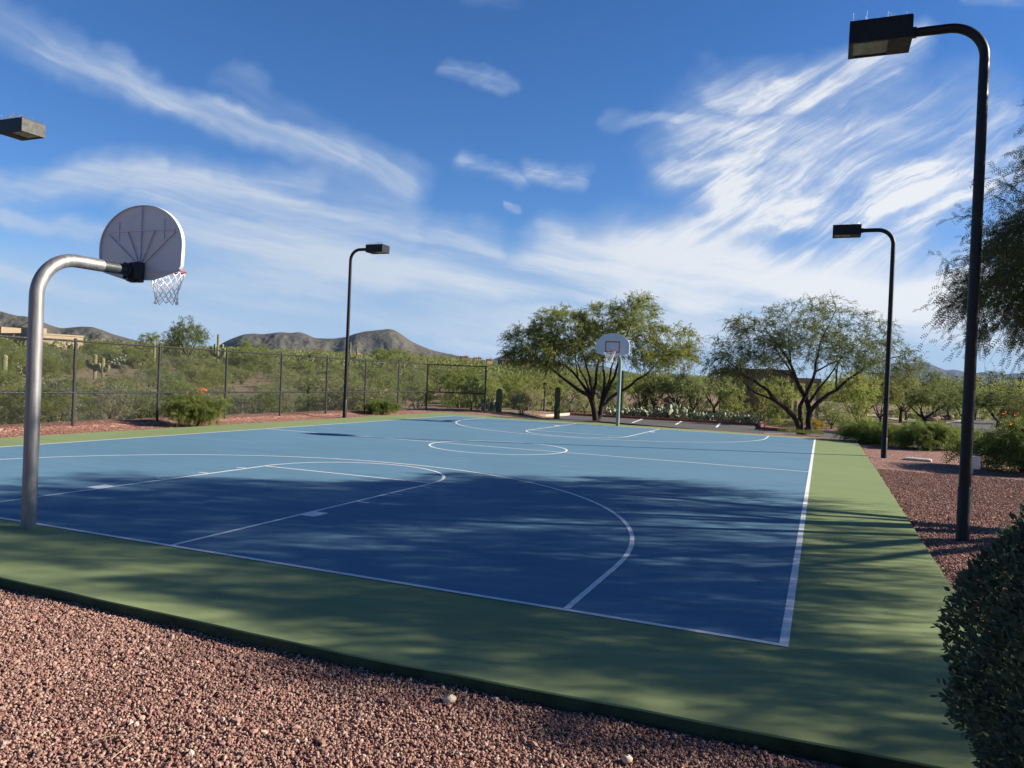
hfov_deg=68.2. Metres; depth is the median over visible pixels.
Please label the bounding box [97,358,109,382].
saguaro cactus
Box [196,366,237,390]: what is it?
palo verde bush
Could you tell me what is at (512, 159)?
sky
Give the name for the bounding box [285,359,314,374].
palo verde bush
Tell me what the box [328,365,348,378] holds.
palo verde bush
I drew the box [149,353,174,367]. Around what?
creosote bush
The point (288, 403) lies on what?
brittle shrub
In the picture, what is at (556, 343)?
mesquite tree
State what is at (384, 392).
creosote bush
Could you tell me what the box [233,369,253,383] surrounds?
creosote bush
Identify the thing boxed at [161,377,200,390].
palo verde bush
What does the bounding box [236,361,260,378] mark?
palo verde bush
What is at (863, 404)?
palo verde tree
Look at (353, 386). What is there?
palo verde bush
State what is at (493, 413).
gravel bed
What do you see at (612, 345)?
basketball hoop
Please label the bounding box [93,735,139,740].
dry twig
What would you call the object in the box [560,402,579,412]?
sage bush
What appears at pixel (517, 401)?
sage bush
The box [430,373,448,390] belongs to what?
palo verde bush
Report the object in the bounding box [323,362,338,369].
palo verde bush
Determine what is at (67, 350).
creosote bush
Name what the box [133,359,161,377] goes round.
palo verde bush
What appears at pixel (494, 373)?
creosote bush
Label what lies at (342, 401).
brittle shrub
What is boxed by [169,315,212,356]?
mesquite tree
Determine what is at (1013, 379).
dark mesquite
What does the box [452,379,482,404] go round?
palo verde bush
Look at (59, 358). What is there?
creosote bush
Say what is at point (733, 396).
palo verde tree
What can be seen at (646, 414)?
prickly pear
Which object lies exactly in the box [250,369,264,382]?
bare shrub
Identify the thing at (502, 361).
hillside house
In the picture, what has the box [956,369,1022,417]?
dark mesquite
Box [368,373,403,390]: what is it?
palo verde bush
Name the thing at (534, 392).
olive tree
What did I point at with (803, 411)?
olive tree
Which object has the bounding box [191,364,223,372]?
palo verde bush
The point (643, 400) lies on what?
palo verde tree
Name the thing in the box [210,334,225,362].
saguaro cactus
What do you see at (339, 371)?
creosote bush
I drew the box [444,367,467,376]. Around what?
palo verde bush
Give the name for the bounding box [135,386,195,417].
creosote bush
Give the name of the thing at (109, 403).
brittle shrub
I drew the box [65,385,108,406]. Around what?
palo verde bush
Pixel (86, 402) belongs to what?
palo verde bush
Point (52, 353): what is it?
creosote bush
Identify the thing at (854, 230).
court lamp
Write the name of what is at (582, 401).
olive tree
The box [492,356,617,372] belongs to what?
distant mountain
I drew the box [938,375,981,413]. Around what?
dark mesquite
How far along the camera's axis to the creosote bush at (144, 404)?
26.03 m
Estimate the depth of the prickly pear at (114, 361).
98.72 m
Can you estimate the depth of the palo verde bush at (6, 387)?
30.47 m
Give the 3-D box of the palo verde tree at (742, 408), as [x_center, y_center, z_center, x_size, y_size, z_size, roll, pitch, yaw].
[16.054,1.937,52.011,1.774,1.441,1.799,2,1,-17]
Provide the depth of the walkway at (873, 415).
67.17 m
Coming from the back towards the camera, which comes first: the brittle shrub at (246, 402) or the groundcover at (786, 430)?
the groundcover at (786, 430)
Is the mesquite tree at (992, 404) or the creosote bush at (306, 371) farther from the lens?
the creosote bush at (306, 371)
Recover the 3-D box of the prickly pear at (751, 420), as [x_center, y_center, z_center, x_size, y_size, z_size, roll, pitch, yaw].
[14.554,2.083,45.840,1.308,0.669,1.047,3,1,34]
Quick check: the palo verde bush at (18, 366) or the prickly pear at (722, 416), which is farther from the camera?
the palo verde bush at (18, 366)
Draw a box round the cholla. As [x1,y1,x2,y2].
[748,388,770,423]
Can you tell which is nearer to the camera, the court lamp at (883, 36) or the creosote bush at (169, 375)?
the court lamp at (883, 36)
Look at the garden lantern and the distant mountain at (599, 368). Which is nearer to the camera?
the garden lantern
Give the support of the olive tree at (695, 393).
on the ground
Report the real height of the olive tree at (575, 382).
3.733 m
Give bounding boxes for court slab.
[0,412,1005,767]
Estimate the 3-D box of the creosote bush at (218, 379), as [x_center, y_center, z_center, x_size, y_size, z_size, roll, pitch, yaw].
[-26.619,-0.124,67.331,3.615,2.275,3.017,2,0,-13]
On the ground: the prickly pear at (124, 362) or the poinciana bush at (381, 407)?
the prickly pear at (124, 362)
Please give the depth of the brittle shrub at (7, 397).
21.83 m
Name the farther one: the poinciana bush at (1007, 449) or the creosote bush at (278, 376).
the creosote bush at (278, 376)
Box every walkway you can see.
[839,411,935,423]
[943,416,997,423]
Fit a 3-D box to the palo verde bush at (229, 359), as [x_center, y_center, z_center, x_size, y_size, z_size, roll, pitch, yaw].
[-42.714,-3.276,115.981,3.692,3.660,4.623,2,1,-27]
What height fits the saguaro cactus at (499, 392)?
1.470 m
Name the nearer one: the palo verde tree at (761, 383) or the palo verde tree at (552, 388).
the palo verde tree at (552, 388)
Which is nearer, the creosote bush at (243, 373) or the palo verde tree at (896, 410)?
the palo verde tree at (896, 410)
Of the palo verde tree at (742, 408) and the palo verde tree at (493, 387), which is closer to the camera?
the palo verde tree at (493, 387)
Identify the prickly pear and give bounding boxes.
[109,355,122,365]
[115,357,135,367]
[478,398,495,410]
[604,406,621,414]
[621,407,636,415]
[636,407,656,416]
[652,409,667,417]
[658,410,669,417]
[661,402,688,418]
[675,409,695,419]
[695,412,713,419]
[703,411,720,420]
[711,410,735,420]
[719,410,744,421]
[734,414,752,422]
[742,413,764,422]
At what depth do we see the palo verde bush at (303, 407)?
38.40 m
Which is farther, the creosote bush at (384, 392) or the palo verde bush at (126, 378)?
the palo verde bush at (126, 378)
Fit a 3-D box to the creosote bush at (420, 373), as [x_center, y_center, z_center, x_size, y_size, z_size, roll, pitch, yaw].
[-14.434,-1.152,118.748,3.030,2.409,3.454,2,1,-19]
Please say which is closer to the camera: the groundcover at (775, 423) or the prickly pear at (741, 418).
the groundcover at (775, 423)
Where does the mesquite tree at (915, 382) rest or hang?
on the ground
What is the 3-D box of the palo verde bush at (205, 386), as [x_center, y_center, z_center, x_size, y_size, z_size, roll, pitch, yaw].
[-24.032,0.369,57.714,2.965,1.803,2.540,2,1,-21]
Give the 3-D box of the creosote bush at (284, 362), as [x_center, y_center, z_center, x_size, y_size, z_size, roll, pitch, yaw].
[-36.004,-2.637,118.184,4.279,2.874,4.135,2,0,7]
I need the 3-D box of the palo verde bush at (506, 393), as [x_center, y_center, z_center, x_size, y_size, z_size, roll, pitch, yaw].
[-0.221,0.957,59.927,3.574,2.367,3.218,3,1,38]
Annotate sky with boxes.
[0,0,1023,381]
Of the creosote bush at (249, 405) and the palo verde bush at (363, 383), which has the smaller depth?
the creosote bush at (249, 405)
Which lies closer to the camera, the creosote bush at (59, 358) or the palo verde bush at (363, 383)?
the palo verde bush at (363, 383)
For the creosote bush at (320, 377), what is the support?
on the ground
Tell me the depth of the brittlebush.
40.89 m
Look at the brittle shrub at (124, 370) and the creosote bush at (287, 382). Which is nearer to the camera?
the creosote bush at (287, 382)
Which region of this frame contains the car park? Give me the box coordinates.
[540,415,1014,447]
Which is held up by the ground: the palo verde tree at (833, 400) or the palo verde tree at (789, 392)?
the palo verde tree at (833, 400)
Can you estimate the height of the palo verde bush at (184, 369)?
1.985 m
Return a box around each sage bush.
[502,391,540,415]
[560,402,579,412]
[739,410,753,415]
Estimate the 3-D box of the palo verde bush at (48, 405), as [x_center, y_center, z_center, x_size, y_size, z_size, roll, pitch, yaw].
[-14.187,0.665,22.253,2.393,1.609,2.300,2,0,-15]
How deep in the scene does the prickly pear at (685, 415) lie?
46.86 m
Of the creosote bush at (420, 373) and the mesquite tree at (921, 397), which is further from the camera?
the creosote bush at (420, 373)
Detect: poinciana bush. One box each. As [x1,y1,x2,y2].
[158,387,233,426]
[362,398,402,414]
[829,418,900,445]
[874,424,915,446]
[892,416,960,451]
[940,412,1023,473]
[941,427,992,449]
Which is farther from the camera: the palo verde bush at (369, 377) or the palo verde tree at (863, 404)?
the palo verde bush at (369, 377)
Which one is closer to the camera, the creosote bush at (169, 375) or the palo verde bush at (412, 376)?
the creosote bush at (169, 375)
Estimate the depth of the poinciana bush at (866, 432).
27.92 m
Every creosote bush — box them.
[0,400,48,424]
[25,354,72,373]
[42,349,57,368]
[43,345,59,351]
[44,375,96,389]
[60,348,85,359]
[60,350,86,365]
[82,347,111,364]
[91,373,132,387]
[103,349,124,362]
[103,380,141,391]
[122,393,168,418]
[130,387,143,394]
[133,367,168,386]
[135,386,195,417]
[144,370,190,389]
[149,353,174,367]
[166,355,199,370]
[170,354,202,370]
[184,365,212,383]
[197,372,232,388]
[209,384,238,395]
[212,394,249,414]
[228,366,249,382]
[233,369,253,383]
[233,393,259,413]
[238,355,261,372]
[243,381,287,405]
[262,366,301,384]
[265,372,293,386]
[267,380,302,399]
[274,376,299,388]
[276,359,292,370]
[292,376,391,410]
[292,393,319,411]
[297,367,317,377]
[302,393,337,410]
[311,369,329,374]
[314,373,343,384]
[333,367,353,382]
[369,387,396,395]
[383,394,403,405]
[412,369,426,378]
[428,368,444,378]
[436,377,483,407]
[473,383,507,403]
[478,371,500,377]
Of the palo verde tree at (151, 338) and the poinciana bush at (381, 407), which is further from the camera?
the palo verde tree at (151, 338)
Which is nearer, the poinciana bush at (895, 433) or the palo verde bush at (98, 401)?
the poinciana bush at (895, 433)
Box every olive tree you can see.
[300,348,339,365]
[387,350,425,367]
[511,384,545,410]
[553,369,589,411]
[573,388,599,413]
[672,375,708,413]
[693,370,739,415]
[789,405,812,423]
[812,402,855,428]
[923,376,975,419]
[951,374,999,420]
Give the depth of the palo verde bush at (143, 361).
95.68 m
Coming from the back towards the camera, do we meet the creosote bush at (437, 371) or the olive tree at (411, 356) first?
the olive tree at (411, 356)
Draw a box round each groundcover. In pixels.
[763,421,788,425]
[777,427,800,433]
[795,429,811,434]
[806,429,825,434]
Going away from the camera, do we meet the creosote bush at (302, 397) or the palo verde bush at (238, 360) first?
the creosote bush at (302, 397)
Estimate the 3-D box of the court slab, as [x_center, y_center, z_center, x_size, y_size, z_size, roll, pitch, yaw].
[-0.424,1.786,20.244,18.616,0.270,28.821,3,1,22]
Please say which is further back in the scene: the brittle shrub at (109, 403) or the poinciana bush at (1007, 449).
the brittle shrub at (109, 403)
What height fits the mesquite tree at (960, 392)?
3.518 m
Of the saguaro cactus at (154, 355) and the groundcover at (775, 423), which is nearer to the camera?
the groundcover at (775, 423)
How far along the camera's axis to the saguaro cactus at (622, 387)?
51.37 m
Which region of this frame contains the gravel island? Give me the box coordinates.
[765,423,845,430]
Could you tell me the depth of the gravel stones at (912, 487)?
13.08 m
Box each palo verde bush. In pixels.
[0,337,12,346]
[0,348,26,375]
[0,360,21,378]
[0,366,24,390]
[0,380,76,423]
[0,381,24,424]
[19,347,48,369]
[42,357,64,378]
[42,371,69,383]
[42,377,76,389]
[44,391,115,421]
[61,355,85,374]
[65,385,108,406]
[77,384,127,419]
[78,340,104,362]
[99,381,134,414]
[108,374,136,383]
[119,352,143,365]
[120,351,157,368]
[122,346,144,355]
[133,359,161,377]
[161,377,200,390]
[161,386,233,400]
[166,381,212,396]
[172,367,192,381]
[187,378,217,388]
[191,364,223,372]
[196,348,213,361]
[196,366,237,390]
[207,360,237,382]
[222,352,239,368]
[233,355,245,367]
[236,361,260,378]
[250,387,292,412]
[262,358,273,373]
[262,362,286,376]
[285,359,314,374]
[294,373,323,395]
[295,394,323,411]
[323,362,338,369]
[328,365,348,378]
[339,380,366,409]
[349,378,376,390]
[358,367,386,382]
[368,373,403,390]
[385,364,395,371]
[399,377,441,408]
[399,385,424,400]
[400,368,416,380]
[401,372,425,386]
[411,366,431,378]
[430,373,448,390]
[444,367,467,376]
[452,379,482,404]
[464,367,481,374]
[491,382,531,406]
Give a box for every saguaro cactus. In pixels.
[2,355,7,372]
[85,354,100,379]
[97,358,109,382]
[153,343,155,363]
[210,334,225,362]
[349,342,357,360]
[496,389,502,411]
[554,387,560,418]
[620,370,624,409]
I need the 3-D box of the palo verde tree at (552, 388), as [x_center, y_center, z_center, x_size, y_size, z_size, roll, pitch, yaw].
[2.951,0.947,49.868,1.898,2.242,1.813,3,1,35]
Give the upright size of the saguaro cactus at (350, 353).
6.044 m
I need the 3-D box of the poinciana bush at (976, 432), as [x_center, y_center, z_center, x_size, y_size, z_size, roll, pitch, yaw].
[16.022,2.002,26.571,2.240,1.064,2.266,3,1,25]
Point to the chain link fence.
(225, 391)
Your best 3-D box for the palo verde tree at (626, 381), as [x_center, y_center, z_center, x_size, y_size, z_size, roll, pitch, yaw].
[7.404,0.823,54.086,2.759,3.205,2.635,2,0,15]
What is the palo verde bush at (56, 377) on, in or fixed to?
on the ground
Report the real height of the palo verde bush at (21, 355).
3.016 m
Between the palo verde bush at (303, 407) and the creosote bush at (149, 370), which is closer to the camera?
the palo verde bush at (303, 407)
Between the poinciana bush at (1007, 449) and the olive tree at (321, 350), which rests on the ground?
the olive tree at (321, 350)
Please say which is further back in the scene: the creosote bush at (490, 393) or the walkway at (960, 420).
the walkway at (960, 420)
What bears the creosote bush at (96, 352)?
on the ground
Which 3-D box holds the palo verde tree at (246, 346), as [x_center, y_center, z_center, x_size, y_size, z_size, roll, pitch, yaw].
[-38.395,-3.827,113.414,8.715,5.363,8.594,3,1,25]
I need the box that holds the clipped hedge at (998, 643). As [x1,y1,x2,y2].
[930,501,1023,767]
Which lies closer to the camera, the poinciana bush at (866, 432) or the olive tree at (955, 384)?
the poinciana bush at (866, 432)
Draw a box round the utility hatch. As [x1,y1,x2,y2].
[905,457,931,461]
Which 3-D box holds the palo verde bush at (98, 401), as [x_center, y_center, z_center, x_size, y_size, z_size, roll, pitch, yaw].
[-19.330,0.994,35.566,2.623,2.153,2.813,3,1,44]
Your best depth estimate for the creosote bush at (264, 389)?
50.93 m
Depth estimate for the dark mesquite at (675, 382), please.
55.71 m
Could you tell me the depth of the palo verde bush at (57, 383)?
39.30 m
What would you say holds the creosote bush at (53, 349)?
on the ground
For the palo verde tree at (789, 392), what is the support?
on the gravel island
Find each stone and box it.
[442,694,456,703]
[621,754,632,763]
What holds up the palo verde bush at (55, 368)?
on the ground
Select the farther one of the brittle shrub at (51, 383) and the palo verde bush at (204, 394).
the palo verde bush at (204, 394)
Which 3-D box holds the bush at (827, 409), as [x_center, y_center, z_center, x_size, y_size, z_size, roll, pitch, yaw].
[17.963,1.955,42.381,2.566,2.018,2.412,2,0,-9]
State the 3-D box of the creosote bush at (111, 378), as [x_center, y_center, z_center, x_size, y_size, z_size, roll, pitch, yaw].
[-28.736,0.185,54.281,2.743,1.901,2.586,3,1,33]
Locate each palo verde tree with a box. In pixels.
[137,331,167,360]
[220,340,287,373]
[370,347,407,369]
[437,369,481,407]
[456,376,489,409]
[476,376,503,406]
[498,370,531,408]
[524,372,558,408]
[544,381,570,412]
[597,376,634,413]
[624,372,657,409]
[715,376,747,413]
[729,402,759,414]
[751,378,778,420]
[763,375,799,425]
[811,372,848,416]
[825,370,880,425]
[841,382,880,424]
[888,377,933,419]
[976,378,1023,423]
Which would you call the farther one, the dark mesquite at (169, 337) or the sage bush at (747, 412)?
the dark mesquite at (169, 337)
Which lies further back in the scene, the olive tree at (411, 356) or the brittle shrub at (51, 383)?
the olive tree at (411, 356)
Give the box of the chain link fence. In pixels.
[0,335,486,427]
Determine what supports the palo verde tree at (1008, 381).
on the ground
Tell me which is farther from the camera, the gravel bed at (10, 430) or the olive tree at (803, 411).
the olive tree at (803, 411)
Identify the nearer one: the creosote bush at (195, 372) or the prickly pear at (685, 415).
the prickly pear at (685, 415)
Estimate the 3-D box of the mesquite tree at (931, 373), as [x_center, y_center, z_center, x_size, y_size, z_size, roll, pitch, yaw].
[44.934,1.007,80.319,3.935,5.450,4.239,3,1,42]
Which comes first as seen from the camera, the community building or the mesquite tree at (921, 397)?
the mesquite tree at (921, 397)
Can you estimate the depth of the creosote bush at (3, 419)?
24.68 m
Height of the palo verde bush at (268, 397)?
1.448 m
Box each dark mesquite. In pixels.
[161,328,190,365]
[585,373,615,410]
[633,370,673,413]
[653,367,700,411]
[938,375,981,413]
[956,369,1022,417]
[989,370,1023,419]
[994,394,1023,434]
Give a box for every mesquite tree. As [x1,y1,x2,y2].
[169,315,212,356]
[495,290,710,421]
[691,292,939,434]
[838,371,902,421]
[866,372,912,421]
[876,366,932,422]
[891,380,962,425]
[914,101,1023,384]
[918,369,953,411]
[946,385,980,421]
[960,383,1023,429]
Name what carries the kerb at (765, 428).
on the car park
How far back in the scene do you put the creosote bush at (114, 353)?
99.33 m
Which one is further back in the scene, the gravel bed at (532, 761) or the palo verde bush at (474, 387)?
the palo verde bush at (474, 387)
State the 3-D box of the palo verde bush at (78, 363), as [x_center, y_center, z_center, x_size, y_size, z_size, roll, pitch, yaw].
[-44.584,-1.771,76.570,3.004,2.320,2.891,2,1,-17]
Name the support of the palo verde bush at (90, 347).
on the ground
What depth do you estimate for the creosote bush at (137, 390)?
44.22 m
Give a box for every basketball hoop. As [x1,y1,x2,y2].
[20,205,186,528]
[596,333,629,425]
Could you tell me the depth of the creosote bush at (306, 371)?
97.17 m
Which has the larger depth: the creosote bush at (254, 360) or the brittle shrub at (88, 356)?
the creosote bush at (254, 360)
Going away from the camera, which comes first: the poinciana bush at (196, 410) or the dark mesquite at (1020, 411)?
the poinciana bush at (196, 410)
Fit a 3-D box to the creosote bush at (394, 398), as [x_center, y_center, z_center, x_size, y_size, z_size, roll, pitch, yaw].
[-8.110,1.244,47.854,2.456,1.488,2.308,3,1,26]
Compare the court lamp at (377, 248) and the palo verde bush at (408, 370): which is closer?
the court lamp at (377, 248)
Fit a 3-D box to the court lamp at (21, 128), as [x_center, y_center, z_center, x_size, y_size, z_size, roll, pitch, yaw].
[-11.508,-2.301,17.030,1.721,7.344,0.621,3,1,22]
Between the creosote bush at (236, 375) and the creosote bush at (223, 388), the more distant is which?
the creosote bush at (236, 375)
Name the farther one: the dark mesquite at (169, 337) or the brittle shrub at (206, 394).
the dark mesquite at (169, 337)
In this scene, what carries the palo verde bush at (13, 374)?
on the ground
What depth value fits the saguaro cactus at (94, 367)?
73.42 m
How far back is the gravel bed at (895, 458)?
18.77 m
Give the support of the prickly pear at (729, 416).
on the ground
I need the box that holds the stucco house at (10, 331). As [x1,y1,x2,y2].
[0,327,83,348]
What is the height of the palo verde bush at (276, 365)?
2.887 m
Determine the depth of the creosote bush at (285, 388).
52.89 m
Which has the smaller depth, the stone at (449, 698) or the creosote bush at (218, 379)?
the stone at (449, 698)
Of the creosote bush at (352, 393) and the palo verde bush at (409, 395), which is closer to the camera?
the creosote bush at (352, 393)
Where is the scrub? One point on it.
(491, 368)
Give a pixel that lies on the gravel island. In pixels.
(789, 426)
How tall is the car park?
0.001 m
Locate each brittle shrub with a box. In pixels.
[0,389,13,406]
[19,375,91,421]
[76,353,97,364]
[77,382,141,419]
[115,364,133,376]
[117,395,166,419]
[131,372,148,386]
[161,358,175,370]
[175,388,221,406]
[226,393,266,413]
[268,387,297,412]
[333,392,359,409]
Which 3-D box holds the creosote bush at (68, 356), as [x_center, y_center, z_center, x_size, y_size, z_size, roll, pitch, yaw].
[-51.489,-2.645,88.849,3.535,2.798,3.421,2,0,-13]
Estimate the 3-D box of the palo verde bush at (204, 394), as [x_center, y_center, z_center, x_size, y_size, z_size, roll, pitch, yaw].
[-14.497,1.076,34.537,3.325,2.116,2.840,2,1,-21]
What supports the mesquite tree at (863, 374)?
on the ground
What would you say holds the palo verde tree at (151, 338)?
on the ground
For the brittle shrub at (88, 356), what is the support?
on the ground
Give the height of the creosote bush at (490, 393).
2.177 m
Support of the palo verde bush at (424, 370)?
on the ground
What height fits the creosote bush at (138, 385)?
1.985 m
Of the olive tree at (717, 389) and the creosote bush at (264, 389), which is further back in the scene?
the olive tree at (717, 389)
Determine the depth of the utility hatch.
21.56 m
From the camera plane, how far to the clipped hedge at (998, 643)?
2.91 m
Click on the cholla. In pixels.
(760, 404)
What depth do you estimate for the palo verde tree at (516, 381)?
55.90 m
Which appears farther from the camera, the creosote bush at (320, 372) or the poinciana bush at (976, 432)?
the creosote bush at (320, 372)
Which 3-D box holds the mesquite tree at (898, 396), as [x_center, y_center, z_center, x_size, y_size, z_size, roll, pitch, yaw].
[22.994,1.130,46.615,3.031,3.854,3.160,3,1,35]
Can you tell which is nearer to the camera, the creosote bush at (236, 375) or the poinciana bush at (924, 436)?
the poinciana bush at (924, 436)
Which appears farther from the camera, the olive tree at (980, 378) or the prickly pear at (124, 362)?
the prickly pear at (124, 362)
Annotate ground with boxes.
[0,359,993,448]
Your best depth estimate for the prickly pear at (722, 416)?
46.01 m
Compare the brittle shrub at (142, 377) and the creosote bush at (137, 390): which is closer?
the creosote bush at (137, 390)
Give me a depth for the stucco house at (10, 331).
123.11 m
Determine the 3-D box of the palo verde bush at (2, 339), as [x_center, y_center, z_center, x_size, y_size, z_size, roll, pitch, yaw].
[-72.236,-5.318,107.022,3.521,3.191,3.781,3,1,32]
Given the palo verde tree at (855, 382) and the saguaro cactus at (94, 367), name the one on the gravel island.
the palo verde tree at (855, 382)
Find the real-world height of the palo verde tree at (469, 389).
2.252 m
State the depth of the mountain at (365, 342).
1964.95 m
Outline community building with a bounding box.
[719,368,820,418]
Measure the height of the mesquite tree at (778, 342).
7.163 m
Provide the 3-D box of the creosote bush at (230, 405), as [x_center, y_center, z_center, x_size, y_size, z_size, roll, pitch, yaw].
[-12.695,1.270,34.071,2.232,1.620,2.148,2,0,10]
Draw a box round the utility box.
[972,456,980,473]
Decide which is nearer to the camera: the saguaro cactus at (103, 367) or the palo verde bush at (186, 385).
the palo verde bush at (186, 385)
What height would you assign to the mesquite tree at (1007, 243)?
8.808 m
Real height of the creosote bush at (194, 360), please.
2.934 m
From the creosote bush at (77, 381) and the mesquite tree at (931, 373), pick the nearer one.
the creosote bush at (77, 381)
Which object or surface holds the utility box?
on the gravel bed at (895, 458)
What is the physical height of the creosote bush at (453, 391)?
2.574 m
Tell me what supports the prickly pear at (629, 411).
on the ground
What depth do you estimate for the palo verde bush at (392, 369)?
133.70 m
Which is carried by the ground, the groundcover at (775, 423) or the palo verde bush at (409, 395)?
the palo verde bush at (409, 395)
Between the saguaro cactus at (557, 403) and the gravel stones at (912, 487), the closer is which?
the gravel stones at (912, 487)
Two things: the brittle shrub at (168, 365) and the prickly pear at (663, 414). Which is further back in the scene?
the brittle shrub at (168, 365)
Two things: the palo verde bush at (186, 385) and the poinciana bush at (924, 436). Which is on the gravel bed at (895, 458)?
the poinciana bush at (924, 436)
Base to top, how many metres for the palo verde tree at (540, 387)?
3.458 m
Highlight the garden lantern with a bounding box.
[543,382,546,410]
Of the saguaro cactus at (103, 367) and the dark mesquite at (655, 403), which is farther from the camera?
the saguaro cactus at (103, 367)
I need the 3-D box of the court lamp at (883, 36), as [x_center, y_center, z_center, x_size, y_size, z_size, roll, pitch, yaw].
[5.348,-1.334,10.225,1.721,7.344,0.621,3,1,22]
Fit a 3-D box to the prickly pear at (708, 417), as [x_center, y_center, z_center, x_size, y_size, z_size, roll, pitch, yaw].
[12.382,1.986,46.867,1.214,0.668,1.197,2,1,-21]
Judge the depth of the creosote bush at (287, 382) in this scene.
71.90 m
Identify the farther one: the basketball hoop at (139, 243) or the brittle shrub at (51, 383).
the brittle shrub at (51, 383)
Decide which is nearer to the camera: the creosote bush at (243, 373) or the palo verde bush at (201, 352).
the creosote bush at (243, 373)
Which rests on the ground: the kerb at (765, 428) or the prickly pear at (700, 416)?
the prickly pear at (700, 416)
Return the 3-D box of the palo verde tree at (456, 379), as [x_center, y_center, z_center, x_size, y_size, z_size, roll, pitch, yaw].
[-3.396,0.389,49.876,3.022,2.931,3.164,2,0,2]
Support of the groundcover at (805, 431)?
on the gravel bed at (493, 413)
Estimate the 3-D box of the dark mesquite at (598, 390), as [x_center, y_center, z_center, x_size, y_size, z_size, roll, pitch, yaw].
[6.831,0.735,57.649,2.766,3.298,3.037,2,1,16]
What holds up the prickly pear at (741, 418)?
on the ground
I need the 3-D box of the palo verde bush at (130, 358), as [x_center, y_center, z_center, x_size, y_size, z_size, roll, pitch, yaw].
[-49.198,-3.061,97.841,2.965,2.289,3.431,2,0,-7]
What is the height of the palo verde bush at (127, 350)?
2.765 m
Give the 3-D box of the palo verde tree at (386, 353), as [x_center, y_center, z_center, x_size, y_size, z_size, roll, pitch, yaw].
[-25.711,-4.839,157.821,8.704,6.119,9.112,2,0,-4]
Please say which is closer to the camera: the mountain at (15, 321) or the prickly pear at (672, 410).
the prickly pear at (672, 410)
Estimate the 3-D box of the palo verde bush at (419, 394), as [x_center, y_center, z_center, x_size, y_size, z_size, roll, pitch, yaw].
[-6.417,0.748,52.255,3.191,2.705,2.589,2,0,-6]
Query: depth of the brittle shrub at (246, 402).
30.56 m
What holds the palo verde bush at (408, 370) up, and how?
on the ground
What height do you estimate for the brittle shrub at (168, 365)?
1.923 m
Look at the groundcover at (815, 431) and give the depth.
34.16 m
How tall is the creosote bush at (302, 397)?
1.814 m
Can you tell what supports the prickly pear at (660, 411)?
on the ground
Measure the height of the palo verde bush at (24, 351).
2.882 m
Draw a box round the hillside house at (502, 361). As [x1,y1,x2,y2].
[498,360,528,367]
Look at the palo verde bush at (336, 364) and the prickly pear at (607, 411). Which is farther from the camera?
the palo verde bush at (336, 364)
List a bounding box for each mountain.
[0,311,141,342]
[219,329,482,360]
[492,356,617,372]
[890,363,1023,387]
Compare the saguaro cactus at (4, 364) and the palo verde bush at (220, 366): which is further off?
the palo verde bush at (220, 366)
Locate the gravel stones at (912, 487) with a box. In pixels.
[877,469,1023,667]
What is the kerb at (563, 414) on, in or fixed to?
on the ground
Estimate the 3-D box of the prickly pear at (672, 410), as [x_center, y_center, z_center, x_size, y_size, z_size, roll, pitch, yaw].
[10.292,1.705,47.300,1.781,1.086,1.976,2,0,-8]
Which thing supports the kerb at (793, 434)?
on the gravel bed at (493, 413)
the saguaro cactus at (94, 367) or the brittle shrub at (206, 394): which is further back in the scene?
the saguaro cactus at (94, 367)
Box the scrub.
[0,334,1023,405]
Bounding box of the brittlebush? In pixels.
[803,419,826,429]
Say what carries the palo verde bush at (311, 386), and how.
on the ground
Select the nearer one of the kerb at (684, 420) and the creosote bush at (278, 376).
the kerb at (684, 420)
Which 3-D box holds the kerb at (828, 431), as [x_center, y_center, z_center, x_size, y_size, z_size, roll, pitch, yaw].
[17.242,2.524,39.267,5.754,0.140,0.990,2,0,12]
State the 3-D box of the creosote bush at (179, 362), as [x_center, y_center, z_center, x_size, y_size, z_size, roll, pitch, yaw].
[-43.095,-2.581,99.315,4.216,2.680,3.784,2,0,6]
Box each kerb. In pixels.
[529,413,569,415]
[570,413,758,425]
[759,423,785,430]
[763,433,820,436]
[787,429,840,432]
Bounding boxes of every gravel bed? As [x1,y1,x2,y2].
[0,408,471,437]
[0,588,846,767]
[455,411,879,443]
[859,444,1023,664]
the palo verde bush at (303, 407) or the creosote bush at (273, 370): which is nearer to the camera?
the palo verde bush at (303, 407)
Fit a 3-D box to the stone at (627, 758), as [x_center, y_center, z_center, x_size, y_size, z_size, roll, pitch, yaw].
[0.583,1.901,3.828,0.059,0.043,0.048,2,0,-15]
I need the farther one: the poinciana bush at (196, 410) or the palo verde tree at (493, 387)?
the palo verde tree at (493, 387)
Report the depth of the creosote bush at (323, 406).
34.87 m
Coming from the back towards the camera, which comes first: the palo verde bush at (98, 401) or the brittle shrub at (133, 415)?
the palo verde bush at (98, 401)
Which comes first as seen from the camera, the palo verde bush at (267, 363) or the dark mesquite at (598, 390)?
the dark mesquite at (598, 390)
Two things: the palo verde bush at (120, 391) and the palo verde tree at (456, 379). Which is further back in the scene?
the palo verde tree at (456, 379)
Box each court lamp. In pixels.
[0,112,45,140]
[342,241,389,417]
[832,222,895,457]
[848,10,989,541]

